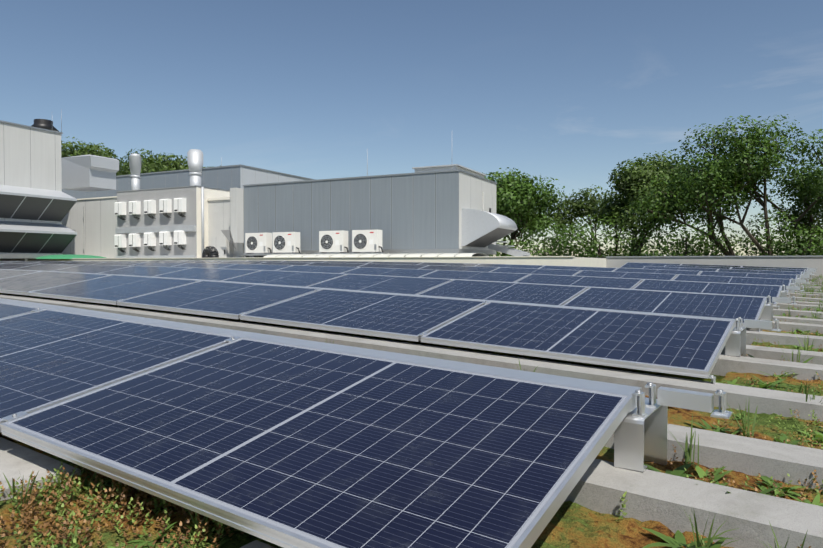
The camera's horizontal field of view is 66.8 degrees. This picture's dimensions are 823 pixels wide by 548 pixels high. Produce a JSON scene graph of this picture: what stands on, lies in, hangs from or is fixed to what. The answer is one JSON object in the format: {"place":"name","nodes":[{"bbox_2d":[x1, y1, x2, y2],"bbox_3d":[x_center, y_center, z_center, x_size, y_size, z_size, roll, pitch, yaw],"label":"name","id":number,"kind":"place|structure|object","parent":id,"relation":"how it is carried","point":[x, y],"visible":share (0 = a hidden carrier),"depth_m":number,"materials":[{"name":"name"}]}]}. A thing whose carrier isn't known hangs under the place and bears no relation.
{"place":"outdoors","nodes":[
{"label":"outdoors","id":0,"kind":"place"},
{"bbox_2d":[61,136,124,174],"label":"tree","id":1,"kind":"object","parent":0,"point":[98,150],"visible":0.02,"depth_m":57.27,"materials":[{"name":"green plant"}]},
{"bbox_2d":[76,142,126,173],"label":"tree","id":2,"kind":"object","parent":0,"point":[93,150],"visible":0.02,"depth_m":68.35,"materials":[{"name":"green plant"}]},
{"bbox_2d":[116,148,222,175],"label":"tree","id":3,"kind":"object","parent":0,"point":[150,164],"visible":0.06,"depth_m":61.56,"materials":[{"name":"green plant"}]},
{"bbox_2d":[0,293,724,381],"bbox_3d":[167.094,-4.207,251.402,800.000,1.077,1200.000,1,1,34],"label":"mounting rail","id":4,"kind":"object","parent":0,"point":[719,378],"depth_m":4.73,"materials":[{"name":"silver metal"}]},
{"bbox_2d":[0,115,76,260],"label":"building","id":5,"kind":"structure","parent":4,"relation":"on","point":[36,204],"depth_m":27.67,"materials":[{"name":"metal"}]},
{"bbox_2d":[0,256,605,266],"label":"parapet","id":6,"kind":"structure","parent":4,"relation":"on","point":[559,261],"depth_m":19.91,"materials":[{"name":"concrete"}]},
{"bbox_2d":[35,255,105,258],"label":"netted dome","id":7,"kind":"structure","parent":6,"relation":"on","point":[64,256],"depth_m":27.54,"materials":[{"name":"green"}]},
{"bbox_2d":[62,196,278,257],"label":"plant rooms","id":8,"kind":"object","parent":6,"relation":"on","point":[92,222],"visible":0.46,"depth_m":31.26,"materials":[{"name":"metal"}]},
{"bbox_2d":[61,149,202,191],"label":"roof ducts","id":9,"kind":"object","parent":8,"relation":"on","point":[89,173],"visible":0.9,"depth_m":33.13,"materials":[{"name":"metal"}]},
{"bbox_2d":[115,185,229,257],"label":"building wall","id":10,"kind":"structure","parent":6,"relation":"on","point":[193,224],"depth_m":28.42,"materials":[{"name":"paint"}]},
{"bbox_2d":[114,198,185,252],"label":"inverters","id":11,"kind":"object","parent":10,"relation":"attached to","point":[165,206],"visible":1,"depth_m":28.66,"materials":[{"name":"metal"}]},
{"bbox_2d":[0,158,367,258],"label":"hall","id":12,"kind":"structure","parent":6,"relation":"on","point":[228,177],"depth_m":38.85,"materials":[{"name":"metal"}]},
{"bbox_2d":[202,246,218,257],"bbox_3d":[-8.100,-0.874,25.110,0.758,0.512,0.382,1,1,27],"label":"pipe bend","id":13,"kind":"object","parent":6,"relation":"on","point":[208,252],"visible":0.9,"depth_m":24.97,"materials":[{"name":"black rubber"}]},
{"bbox_2d":[241,230,388,257],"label":"air conditioning units","id":14,"kind":"object","parent":6,"relation":"on","point":[259,244],"visible":0.9,"depth_m":23.87,"materials":[{"name":"metal"}]},
{"bbox_2d":[221,164,529,256],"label":"building","id":15,"kind":"structure","parent":6,"relation":"on","point":[450,208],"depth_m":23.95,"materials":[{"name":"metal"}]},
{"bbox_2d":[264,253,487,256],"bbox_3d":[-1.429,-0.631,21.759,8.300,0.148,1.700,1,1,27],"label":"barrel skylight","id":16,"kind":"object","parent":6,"relation":"on","point":[394,255],"visible":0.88,"depth_m":20.80,"materials":[{"name":"plastic"}]},
{"bbox_2d":[0,330,822,547],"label":"soil","id":17,"kind":"structure","parent":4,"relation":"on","point":[571,524],"depth_m":1.65,"materials":[{"name":"brown soil"}]},
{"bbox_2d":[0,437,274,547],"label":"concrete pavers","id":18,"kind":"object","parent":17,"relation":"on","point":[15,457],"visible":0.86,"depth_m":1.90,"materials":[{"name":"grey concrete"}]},
{"bbox_2d":[0,275,822,547],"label":"concrete beams","id":19,"kind":"structure","parent":17,"relation":"on","point":[603,486],"depth_m":2.13,"materials":[{"name":"grey concrete"}]},
{"bbox_2d":[2,260,816,471],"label":"mounting brackets","id":20,"kind":"object","parent":19,"relation":"on","point":[640,435],"visible":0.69,"depth_m":2.10,"materials":[{"name":"silver metal"}]},
{"bbox_2d":[0,260,807,547],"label":"solar panels","id":21,"kind":"object","parent":20,"relation":"on","point":[284,445],"visible":0.98,"depth_m":2.16,"materials":[{"name":"blue glass"}]},
{"bbox_2d":[0,265,815,412],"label":"mounting rails","id":22,"kind":"object","parent":20,"relation":"on","point":[687,399],"visible":0.23,"depth_m":2.52,"materials":[{"name":"silver metal"}]},
{"bbox_2d":[0,275,822,547],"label":"roof plants","id":23,"kind":"object","parent":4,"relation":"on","point":[62,495],"visible":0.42,"depth_m":1.65,"materials":[{"name":"green plant"}]},
{"bbox_2d":[482,167,565,255],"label":"tree","id":24,"kind":"object","parent":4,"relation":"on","point":[518,201],"visible":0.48,"depth_m":41.10,"materials":[{"name":"green plant"}]},
{"bbox_2d":[538,150,724,257],"bbox_3d":[14.443,-0.555,41.354,8.972,14.980,11.949,0,1,-18],"label":"tree","id":25,"kind":"object","parent":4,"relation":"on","point":[629,182],"visible":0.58,"depth_m":39.36,"materials":[{"name":"green plant"}]},
{"bbox_2d":[575,223,822,257],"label":"bushes","id":26,"kind":"object","parent":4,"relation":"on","point":[691,246],"visible":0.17,"depth_m":47.09,"materials":[{"name":"green plant"}]},
{"bbox_2d":[606,255,822,275],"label":"roof parapet","id":27,"kind":"structure","parent":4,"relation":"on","point":[811,261],"depth_m":20.79,"materials":[{"name":"concrete"}]},
{"bbox_2d":[772,191,822,244],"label":"tree","id":28,"kind":"object","parent":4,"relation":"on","point":[806,221],"visible":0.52,"depth_m":35.32,"materials":[{"name":"green plant"}]},
{"bbox_2d":[0,0,822,257],"label":"sky","id":29,"kind":"structure","parent":0,"point":[567,91],"materials":[{"name":"blue"}]},
{"bbox_2d":[472,209,822,257],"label":"shrubs","id":30,"kind":"object","parent":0,"point":[560,245],"visible":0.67,"depth_m":34.97,"materials":[{"name":"green plant"}]},
{"bbox_2d":[622,114,822,255],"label":"tree","id":31,"kind":"object","parent":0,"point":[716,179],"visible":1,"depth_m":32.59,"materials":[{"name":"green plant"}]}
]}

